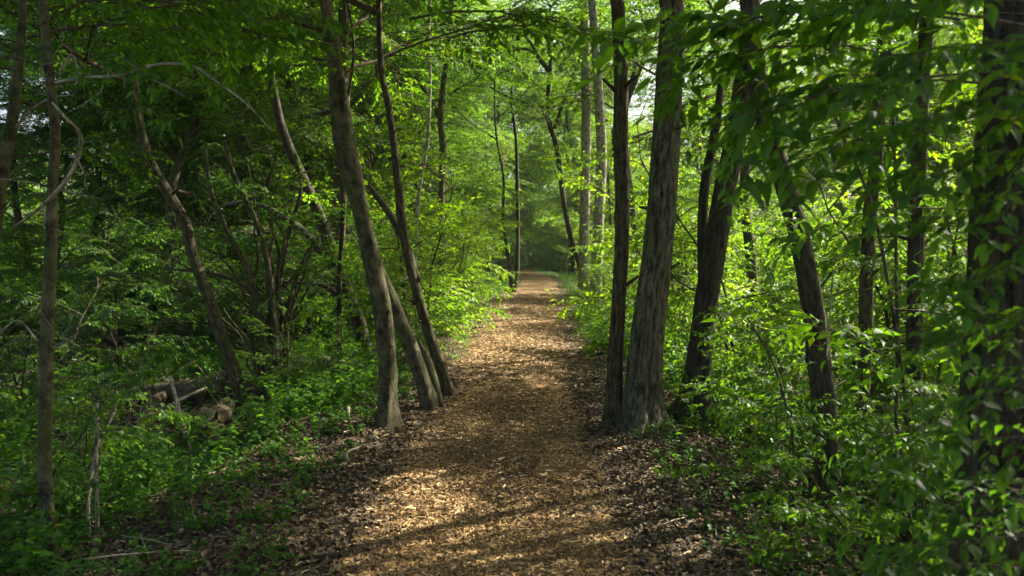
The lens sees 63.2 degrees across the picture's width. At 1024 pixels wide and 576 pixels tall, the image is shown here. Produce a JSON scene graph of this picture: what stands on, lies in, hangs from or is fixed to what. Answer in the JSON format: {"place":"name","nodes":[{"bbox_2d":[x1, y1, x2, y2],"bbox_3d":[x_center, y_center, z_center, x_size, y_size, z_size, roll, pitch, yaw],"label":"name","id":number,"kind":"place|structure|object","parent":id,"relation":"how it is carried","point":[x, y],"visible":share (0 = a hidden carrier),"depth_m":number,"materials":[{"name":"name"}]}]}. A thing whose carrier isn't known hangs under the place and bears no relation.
{"place":"outdoors","nodes":[
{"label":"outdoors","id":0,"kind":"place"},
{"bbox_2d":[0,248,949,575],"bbox_3d":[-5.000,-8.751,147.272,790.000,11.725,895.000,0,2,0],"label":"ground","id":1,"kind":"structure","parent":0,"point":[452,362],"depth_m":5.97,"materials":[{"name":"brown plant"}]},
{"bbox_2d":[0,0,126,334],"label":"background tree","id":2,"kind":"object","parent":1,"relation":"on","point":[18,145],"visible":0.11,"depth_m":26.54,"materials":[{"name":"green plant"}]},
{"bbox_2d":[0,0,126,199],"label":"background tree","id":3,"kind":"object","parent":1,"relation":"on","point":[31,176],"visible":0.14,"depth_m":28.43,"materials":[{"name":"green plant"}]},
{"bbox_2d":[0,239,130,419],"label":"shrub","id":4,"kind":"object","parent":1,"relation":"on","point":[31,372],"visible":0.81,"depth_m":10.89,"materials":[{"name":"green plant"}]},
{"bbox_2d":[17,372,129,461],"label":"shrub","id":5,"kind":"object","parent":1,"relation":"on","point":[89,402],"visible":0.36,"depth_m":8.60,"materials":[{"name":"green plant"}]},
{"bbox_2d":[0,150,152,337],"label":"shrub","id":6,"kind":"object","parent":1,"relation":"on","point":[34,220],"visible":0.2,"depth_m":26.66,"materials":[{"name":"green plant"}]},
{"bbox_2d":[0,4,158,326],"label":"background tree","id":7,"kind":"object","parent":1,"relation":"on","point":[49,142],"visible":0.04,"depth_m":31.34,"materials":[{"name":"green plant"}]},
{"bbox_2d":[0,389,176,551],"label":"shrub","id":8,"kind":"object","parent":1,"relation":"on","point":[33,489],"visible":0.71,"depth_m":5.60,"materials":[{"name":"green plant"}]},
{"bbox_2d":[0,0,206,329],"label":"background tree","id":9,"kind":"object","parent":1,"relation":"on","point":[98,178],"visible":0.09,"depth_m":27.80,"materials":[{"name":"green plant"}]},
{"bbox_2d":[0,129,210,370],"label":"shrub","id":10,"kind":"object","parent":1,"relation":"on","point":[75,211],"visible":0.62,"depth_m":20.20,"materials":[{"name":"green plant"}]},
{"bbox_2d":[0,178,222,388],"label":"shrub","id":11,"kind":"object","parent":1,"relation":"on","point":[127,353],"visible":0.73,"depth_m":13.56,"materials":[{"name":"green plant"}]},
{"bbox_2d":[5,363,222,520],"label":"shrub","id":12,"kind":"object","parent":1,"relation":"on","point":[133,446],"visible":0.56,"depth_m":6.19,"materials":[{"name":"green plant"}]},
{"bbox_2d":[1,169,244,344],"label":"shrub","id":13,"kind":"object","parent":1,"relation":"on","point":[163,257],"visible":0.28,"depth_m":24.82,"materials":[{"name":"green plant"}]},
{"bbox_2d":[52,358,211,536],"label":"sapling","id":14,"kind":"object","parent":1,"relation":"on","point":[97,439],"visible":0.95,"depth_m":5.65,"materials":[{"name":"green plant"}]},
{"bbox_2d":[0,0,266,244],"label":"leaning tree","id":15,"kind":"object","parent":1,"relation":"on","point":[12,122],"visible":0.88,"depth_m":5.16,"materials":[{"name":"green plant"}]},
{"bbox_2d":[0,0,286,333],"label":"background tree","id":16,"kind":"object","parent":1,"relation":"on","point":[67,161],"visible":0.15,"depth_m":27.36,"materials":[{"name":"green plant"}]},
{"bbox_2d":[31,17,261,330],"bbox_3d":[-12.270,-5.552,29.698,8.688,14.678,9.163,0,2,12],"label":"background tree","id":17,"kind":"object","parent":1,"relation":"on","point":[94,124],"visible":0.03,"depth_m":27.80,"materials":[{"name":"green plant"}]},
{"bbox_2d":[58,222,236,346],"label":"shrub","id":18,"kind":"object","parent":1,"relation":"on","point":[137,326],"visible":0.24,"depth_m":24.45,"materials":[{"name":"green plant"}]},
{"bbox_2d":[0,360,315,450],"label":"brushwood","id":19,"kind":"object","parent":1,"relation":"on","point":[172,429],"visible":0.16,"depth_m":9.24,"materials":[{"name":"green plant"}]},
{"bbox_2d":[0,0,317,414],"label":"leaning tree","id":20,"kind":"object","parent":1,"relation":"on","point":[230,362],"visible":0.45,"depth_m":10.71,"materials":[{"name":"brown plant"}]},
{"bbox_2d":[91,368,246,408],"bbox_3d":[-4.760,1.427,11.534,2.304,0.652,0.475,1,2,17],"label":"fallen log","id":21,"kind":"object","parent":1,"relation":"on","point":[181,390],"visible":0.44,"depth_m":11.27,"materials":[{"name":"brown wood"}]},
{"bbox_2d":[110,355,230,455],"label":"sapling","id":22,"kind":"object","parent":1,"relation":"on","point":[175,398],"visible":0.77,"depth_m":8.44,"materials":[{"name":"green plant"}]},
{"bbox_2d":[0,0,349,351],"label":"background tree","id":23,"kind":"object","parent":1,"relation":"on","point":[180,159],"visible":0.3,"depth_m":19.97,"materials":[{"name":"green plant"}]},
{"bbox_2d":[0,0,357,560],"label":"tree","id":24,"kind":"object","parent":1,"relation":"on","point":[45,343],"visible":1,"depth_m":4.75,"materials":[{"name":"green plant"}]},
{"bbox_2d":[0,0,372,359],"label":"crooked tree","id":25,"kind":"object","parent":1,"relation":"on","point":[290,151],"visible":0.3,"depth_m":13.98,"materials":[{"name":"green plant"}]},
{"bbox_2d":[0,0,378,341],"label":"background tree","id":26,"kind":"object","parent":1,"relation":"on","point":[113,87],"visible":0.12,"depth_m":21.04,"materials":[{"name":"green plant"}]},
{"bbox_2d":[85,56,316,319],"bbox_3d":[-10.204,-3.985,27.840,7.290,11.678,6.912,2,3,43],"label":"background tree","id":27,"kind":"object","parent":1,"relation":"on","point":[153,199],"visible":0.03,"depth_m":27.26,"materials":[{"name":"green plant"}]},
{"bbox_2d":[190,394,234,442],"bbox_3d":[-3.438,1.473,9.722,0.356,0.489,2.018,0,2,-11],"label":"fallen log","id":28,"kind":"object","parent":1,"relation":"on","point":[218,410],"visible":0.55,"depth_m":9.56,"materials":[{"name":"brown wood"}]},
{"bbox_2d":[133,237,294,355],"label":"shrub","id":29,"kind":"object","parent":1,"relation":"on","point":[201,333],"visible":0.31,"depth_m":18.59,"materials":[{"name":"green plant"}]},
{"bbox_2d":[0,302,462,575],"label":"undergrowth","id":30,"kind":"object","parent":1,"relation":"on","point":[309,403],"visible":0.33,"depth_m":6.42,"materials":[{"name":"green plant"}]},
{"bbox_2d":[106,140,360,402],"bbox_3d":[-3.776,-0.204,11.645,3.695,3.724,2.197,0,2,0],"label":"multi stemmed shrub","id":31,"kind":"object","parent":1,"relation":"on","point":[274,294],"visible":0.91,"depth_m":11.46,"materials":[{"name":"green plant"}]},
{"bbox_2d":[116,138,363,359],"bbox_3d":[-5.058,-0.834,17.331,4.923,4.999,5.098,1,2,18],"label":"shrub","id":32,"kind":"object","parent":1,"relation":"on","point":[230,283],"visible":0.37,"depth_m":17.05,"materials":[{"name":"green plant"}]},
{"bbox_2d":[52,0,456,396],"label":"tree","id":33,"kind":"object","parent":1,"relation":"on","point":[399,225],"visible":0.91,"depth_m":9.41,"materials":[{"name":"brown plant"}]},
{"bbox_2d":[72,0,445,295],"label":"background tree","id":34,"kind":"object","parent":1,"relation":"on","point":[285,109],"visible":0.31,"depth_m":20.07,"materials":[{"name":"green plant"}]},
{"bbox_2d":[93,0,432,237],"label":"background tree","id":35,"kind":"object","parent":1,"relation":"on","point":[221,158],"visible":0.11,"depth_m":23.89,"materials":[{"name":"green plant"}]},
{"bbox_2d":[153,107,406,351],"bbox_3d":[-5.364,-1.079,19.146,5.517,5.410,5.327,-1,3,-32],"label":"shrub","id":36,"kind":"object","parent":1,"relation":"on","point":[216,259],"visible":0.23,"depth_m":18.09,"materials":[{"name":"green plant"}]},
{"bbox_2d":[230,309,365,422],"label":"shrub","id":37,"kind":"object","parent":1,"relation":"on","point":[305,353],"visible":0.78,"depth_m":10.54,"materials":[{"name":"green plant"}]},
{"bbox_2d":[102,0,506,338],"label":"background tree","id":38,"kind":"object","parent":1,"relation":"on","point":[343,13],"visible":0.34,"depth_m":19.61,"materials":[{"name":"green plant"}]},
{"bbox_2d":[218,152,396,325],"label":"shrub","id":39,"kind":"object","parent":1,"relation":"on","point":[318,167],"visible":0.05,"depth_m":22.96,"materials":[{"name":"green plant"}]},
{"bbox_2d":[189,0,441,330],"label":"background tree","id":40,"kind":"object","parent":1,"relation":"on","point":[289,84],"visible":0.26,"depth_m":23.87,"materials":[{"name":"green plant"}]},
{"bbox_2d":[0,0,634,430],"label":"tree","id":41,"kind":"object","parent":1,"relation":"on","point":[388,416],"visible":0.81,"depth_m":7.39,"materials":[{"name":"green plant"}]},
{"bbox_2d":[239,116,437,320],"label":"shrub","id":42,"kind":"object","parent":1,"relation":"on","point":[414,134],"visible":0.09,"depth_m":24.77,"materials":[{"name":"green plant"}]},
{"bbox_2d":[240,1,448,203],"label":"background tree","id":43,"kind":"object","parent":1,"relation":"on","point":[378,146],"visible":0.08,"depth_m":28.34,"materials":[{"name":"green plant"}]},
{"bbox_2d":[240,72,471,302],"bbox_3d":[-5.173,-2.864,27.767,9.098,8.313,7.498,-1,3,-34],"label":"tree","id":44,"kind":"object","parent":1,"relation":"on","point":[362,75],"visible":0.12,"depth_m":26.36,"materials":[{"name":"green plant"}]},
{"bbox_2d":[238,0,499,324],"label":"background tree","id":45,"kind":"object","parent":1,"relation":"on","point":[409,75],"visible":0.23,"depth_m":26.62,"materials":[{"name":"green plant"}]},
{"bbox_2d":[210,2,542,376],"bbox_3d":[-2.660,-3.028,12.338,6.942,9.096,5.051,0,2,-11],"label":"young tree","id":46,"kind":"object","parent":1,"relation":"on","point":[414,56],"visible":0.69,"depth_m":13.13,"materials":[{"name":"green plant"}]},
{"bbox_2d":[276,82,494,373],"bbox_3d":[-1.858,-0.788,12.951,3.246,4.308,3.874,0,2,-2],"label":"shrub","id":47,"kind":"object","parent":1,"relation":"on","point":[401,275],"visible":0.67,"depth_m":12.56,"materials":[{"name":"green plant"}]},
{"bbox_2d":[327,0,443,410],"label":"leaning tree","id":48,"kind":"object","parent":1,"relation":"on","point":[428,390],"visible":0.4,"depth_m":8.61,"materials":[{"name":"brown plant"}]},
{"bbox_2d":[340,0,431,327],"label":"young tree","id":49,"kind":"object","parent":1,"relation":"on","point":[426,143],"visible":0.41,"depth_m":15.88,"materials":[{"name":"brown plant"}]},
{"bbox_2d":[282,0,520,267],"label":"background tree","id":50,"kind":"object","parent":1,"relation":"on","point":[403,156],"visible":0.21,"depth_m":28.32,"materials":[{"name":"green plant"}]},
{"bbox_2d":[325,30,496,235],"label":"background tree","id":51,"kind":"object","parent":1,"relation":"on","point":[457,93],"visible":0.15,"depth_m":35.36,"materials":[{"name":"green plant"}]},
{"bbox_2d":[309,0,524,209],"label":"background tree","id":52,"kind":"object","parent":1,"relation":"on","point":[483,122],"visible":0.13,"depth_m":40.12,"materials":[{"name":"green plant"}]},
{"bbox_2d":[360,284,490,372],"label":"shrub","id":53,"kind":"object","parent":1,"relation":"on","point":[442,313],"visible":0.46,"depth_m":12.62,"materials":[{"name":"green plant"}]},
{"bbox_2d":[344,211,513,334],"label":"shrub","id":54,"kind":"object","parent":1,"relation":"on","point":[476,280],"visible":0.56,"depth_m":17.32,"materials":[{"name":"green plant"}]},
{"bbox_2d":[353,144,531,319],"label":"shrub","id":55,"kind":"object","parent":1,"relation":"on","point":[452,261],"visible":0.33,"depth_m":21.43,"materials":[{"name":"green plant"}]},
{"bbox_2d":[0,361,904,575],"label":"twig litter","id":56,"kind":"object","parent":1,"relation":"on","point":[139,553],"visible":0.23,"depth_m":4.97,"materials":[{"name":"brown wood"}]},
{"bbox_2d":[401,115,514,267],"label":"background tree","id":57,"kind":"object","parent":1,"relation":"on","point":[472,172],"visible":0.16,"depth_m":42.12,"materials":[{"name":"green plant"}]},
{"bbox_2d":[397,216,523,304],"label":"shrub","id":58,"kind":"object","parent":1,"relation":"on","point":[485,248],"visible":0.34,"depth_m":27.50,"materials":[{"name":"green plant"}]},
{"bbox_2d":[385,0,536,269],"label":"background tree","id":59,"kind":"object","parent":1,"relation":"on","point":[500,180],"visible":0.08,"depth_m":51.53,"materials":[{"name":"green plant"}]},
{"bbox_2d":[371,0,583,317],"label":"tree","id":60,"kind":"object","parent":1,"relation":"on","point":[438,112],"visible":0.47,"depth_m":18.95,"materials":[{"name":"green plant"}]},
{"bbox_2d":[0,0,974,294],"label":"foliage","id":61,"kind":"object","parent":1,"relation":"on","point":[538,250],"visible":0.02,"depth_m":75.66,"materials":[{"name":"green plant"}]},
{"bbox_2d":[436,1,558,292],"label":"twin tree","id":62,"kind":"object","parent":1,"relation":"on","point":[503,158],"visible":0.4,"depth_m":35.72,"materials":[{"name":"green plant"}]},
{"bbox_2d":[453,7,556,275],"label":"background tree","id":63,"kind":"object","parent":1,"relation":"on","point":[517,119],"visible":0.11,"depth_m":64.25,"materials":[{"name":"green plant"}]},
{"bbox_2d":[465,0,643,267],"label":"slender tree","id":64,"kind":"object","parent":1,"relation":"on","point":[548,68],"visible":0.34,"depth_m":33.83,"materials":[{"name":"green plant"}]},
{"bbox_2d":[497,2,648,276],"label":"background tree","id":65,"kind":"object","parent":1,"relation":"on","point":[541,152],"visible":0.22,"depth_m":61.91,"materials":[{"name":"green plant"}]},
{"bbox_2d":[507,44,642,275],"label":"background tree","id":66,"kind":"object","parent":1,"relation":"on","point":[551,172],"visible":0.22,"depth_m":65.33,"materials":[{"name":"green plant"}]},
{"bbox_2d":[577,0,590,301],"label":"tree","id":67,"kind":"object","parent":1,"relation":"on","point":[584,214],"visible":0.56,"depth_m":28.73,"materials":[{"name":"brown plant"}]},
{"bbox_2d":[525,126,648,248],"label":"background tree","id":68,"kind":"object","parent":1,"relation":"on","point":[573,141],"visible":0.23,"depth_m":59.31,"materials":[{"name":"green plant"}]},
{"bbox_2d":[535,100,652,240],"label":"background tree","id":69,"kind":"object","parent":1,"relation":"on","point":[632,131],"visible":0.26,"depth_m":46.70,"materials":[{"name":"green plant"}]},
{"bbox_2d":[588,0,606,310],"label":"tree","id":70,"kind":"object","parent":1,"relation":"on","point":[598,216],"visible":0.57,"depth_m":21.78,"materials":[{"name":"brown plant"}]},
{"bbox_2d":[563,288,631,355],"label":"shrub","id":71,"kind":"object","parent":1,"relation":"on","point":[598,323],"visible":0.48,"depth_m":14.04,"materials":[{"name":"green plant"}]},
{"bbox_2d":[597,0,638,428],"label":"tree","id":72,"kind":"object","parent":1,"relation":"on","point":[612,413],"visible":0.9,"depth_m":7.74,"materials":[{"name":"brown plant"}]},
{"bbox_2d":[529,0,733,296],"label":"background tree","id":73,"kind":"object","parent":1,"relation":"on","point":[633,74],"visible":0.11,"depth_m":33.07,"materials":[{"name":"green plant"}]},
{"bbox_2d":[617,0,693,434],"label":"tree","id":74,"kind":"object","parent":1,"relation":"on","point":[643,403],"visible":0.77,"depth_m":7.62,"materials":[{"name":"grey plant"}]},
{"bbox_2d":[537,50,774,359],"bbox_3d":[2.501,-1.061,13.956,3.896,5.169,4.649,0,2,12],"label":"shrub","id":75,"kind":"object","parent":1,"relation":"on","point":[673,284],"visible":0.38,"depth_m":13.50,"materials":[{"name":"green plant"}]},
{"bbox_2d":[533,0,792,313],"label":"background tree","id":76,"kind":"object","parent":1,"relation":"on","point":[642,16],"visible":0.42,"depth_m":26.98,"materials":[{"name":"green plant"}]},
{"bbox_2d":[549,0,851,316],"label":"background tree","id":77,"kind":"object","parent":1,"relation":"on","point":[649,53],"visible":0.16,"depth_m":22.49,"materials":[{"name":"green plant"}]},
{"bbox_2d":[629,163,791,333],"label":"shrub","id":78,"kind":"object","parent":1,"relation":"on","point":[734,240],"visible":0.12,"depth_m":20.95,"materials":[{"name":"green plant"}]},
{"bbox_2d":[666,0,759,430],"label":"leaning tree","id":79,"kind":"object","parent":1,"relation":"on","point":[713,230],"visible":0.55,"depth_m":8.03,"materials":[{"name":"brown plant"}]},
{"bbox_2d":[628,15,831,262],"bbox_3d":[9.143,-5.015,34.226,8.958,12.058,9.895,0,2,10],"label":"background tree","id":80,"kind":"object","parent":1,"relation":"on","point":[684,145],"visible":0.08,"depth_m":33.90,"materials":[{"name":"green plant"}]},
{"bbox_2d":[663,306,801,423],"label":"shrub","id":81,"kind":"object","parent":1,"relation":"on","point":[716,358],"visible":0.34,"depth_m":8.09,"materials":[{"name":"green plant"}]},
{"bbox_2d":[553,148,964,385],"bbox_3d":[2.882,0.094,10.956,3.743,3.514,5.123,8,8,74],"label":"shrub","id":82,"kind":"object","parent":1,"relation":"on","point":[689,295],"visible":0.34,"depth_m":10.41,"materials":[{"name":"green plant"}]},
{"bbox_2d":[574,299,958,575],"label":"undergrowth","id":83,"kind":"object","parent":1,"relation":"on","point":[667,369],"visible":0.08,"depth_m":6.51,"materials":[{"name":"green plant"}]},
{"bbox_2d":[673,337,859,461],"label":"shrub","id":84,"kind":"object","parent":1,"relation":"on","point":[725,418],"visible":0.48,"depth_m":6.75,"materials":[{"name":"green plant"}]},
{"bbox_2d":[637,0,910,362],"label":"background tree","id":85,"kind":"object","parent":1,"relation":"on","point":[748,237],"visible":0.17,"depth_m":15.46,"materials":[{"name":"green plant"}]},
{"bbox_2d":[739,0,843,519],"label":"leaning tree","id":86,"kind":"object","parent":1,"relation":"on","point":[822,384],"visible":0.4,"depth_m":5.36,"materials":[{"name":"brown plant"}]},
{"bbox_2d":[693,302,905,524],"bbox_3d":[1.801,0.886,5.431,1.139,1.516,1.482,0,2,0],"label":"sapling","id":87,"kind":"object","parent":1,"relation":"on","point":[804,418],"visible":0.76,"depth_m":5.46,"materials":[{"name":"green plant"}]},
{"bbox_2d":[661,339,958,575],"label":"shrub","id":88,"kind":"object","parent":1,"relation":"on","point":[863,524],"visible":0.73,"depth_m":4.05,"materials":[{"name":"green plant"}]},
{"bbox_2d":[708,207,926,326],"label":"shrub","id":89,"kind":"object","parent":1,"relation":"on","point":[835,279],"visible":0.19,"depth_m":19.70,"materials":[{"name":"green plant"}]},
{"bbox_2d":[687,261,962,515],"bbox_3d":[2.639,0.722,5.826,1.824,1.824,2.829,-2,3,-36],"label":"shrub","id":90,"kind":"object","parent":1,"relation":"on","point":[790,390],"visible":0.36,"depth_m":5.96,"materials":[{"name":"green plant"}]},
{"bbox_2d":[700,29,963,542],"bbox_3d":[2.022,0.064,4.521,2.071,3.134,1.518,0,2,0],"label":"sapling","id":91,"kind":"object","parent":1,"relation":"on","point":[808,336],"visible":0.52,"depth_m":4.43,"materials":[{"name":"green plant"}]},
{"bbox_2d":[715,102,967,490],"bbox_3d":[2.083,-0.110,3.925,2.159,3.755,1.068,0,2,0],"label":"leafy sapling","id":92,"kind":"object","parent":1,"relation":"on","point":[861,446],"visible":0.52,"depth_m":3.87,"materials":[{"name":"green plant"}]},
{"bbox_2d":[701,1,983,422],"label":"shrub","id":93,"kind":"object","parent":1,"relation":"on","point":[850,303],"visible":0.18,"depth_m":9.23,"materials":[{"name":"green plant"}]},
{"bbox_2d":[718,63,978,417],"bbox_3d":[5.045,-0.778,10.822,4.843,5.385,4.058,1,2,20],"label":"shrub","id":94,"kind":"object","parent":1,"relation":"on","point":[827,254],"visible":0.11,"depth_m":10.97,"materials":[{"name":"green plant"}]},
{"bbox_2d":[848,0,891,455],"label":"tree","id":95,"kind":"object","parent":1,"relation":"on","point":[866,303],"visible":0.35,"depth_m":7.16,"materials":[{"name":"brown plant"}]},
{"bbox_2d":[788,2,976,252],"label":"background tree","id":96,"kind":"object","parent":1,"relation":"on","point":[844,124],"visible":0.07,"depth_m":40.01,"materials":[{"name":"green plant"}]},
{"bbox_2d":[801,144,973,413],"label":"shrub","id":97,"kind":"object","parent":1,"relation":"on","point":[944,368],"visible":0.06,"depth_m":8.57,"materials":[{"name":"green plant"}]},
{"bbox_2d":[820,7,982,253],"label":"background tree","id":98,"kind":"object","parent":1,"relation":"on","point":[941,82],"visible":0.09,"depth_m":34.41,"materials":[{"name":"green plant"}]},
{"bbox_2d":[824,0,982,545],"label":"sapling","id":99,"kind":"object","parent":1,"relation":"on","point":[973,21],"visible":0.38,"depth_m":5.01,"materials":[{"name":"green plant"}]},
{"bbox_2d":[799,0,1023,575],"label":"leafy sapling","id":100,"kind":"object","parent":1,"relation":"on","point":[959,431],"visible":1,"depth_m":1.95,"materials":[{"name":"green plant"}]},
{"bbox_2d":[889,16,933,484],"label":"tree","id":101,"kind":"object","parent":1,"relation":"on","point":[915,244],"visible":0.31,"depth_m":6.55,"materials":[{"name":"brown plant"}]},
{"bbox_2d":[946,0,1023,575],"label":"tree","id":102,"kind":"object","parent":1,"relation":"on","point":[1014,292],"visible":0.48,"depth_m":2.81,"materials":[{"name":"brown plant"}]},
{"bbox_2d":[217,267,762,575],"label":"path","id":103,"kind":"structure","parent":0,"point":[530,279],"depth_m":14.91,"materials":[{"name":"brown wood"}]},
{"bbox_2d":[0,0,980,243],"label":"sky","id":104,"kind":"structure","parent":0,"point":[735,5],"materials":[{"name":"white"}]},
{"bbox_2d":[557,0,1023,241],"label":"branch","id":105,"kind":"object","parent":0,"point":[820,98],"visible":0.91,"depth_m":2.60,"materials":[{"name":"green plant"}]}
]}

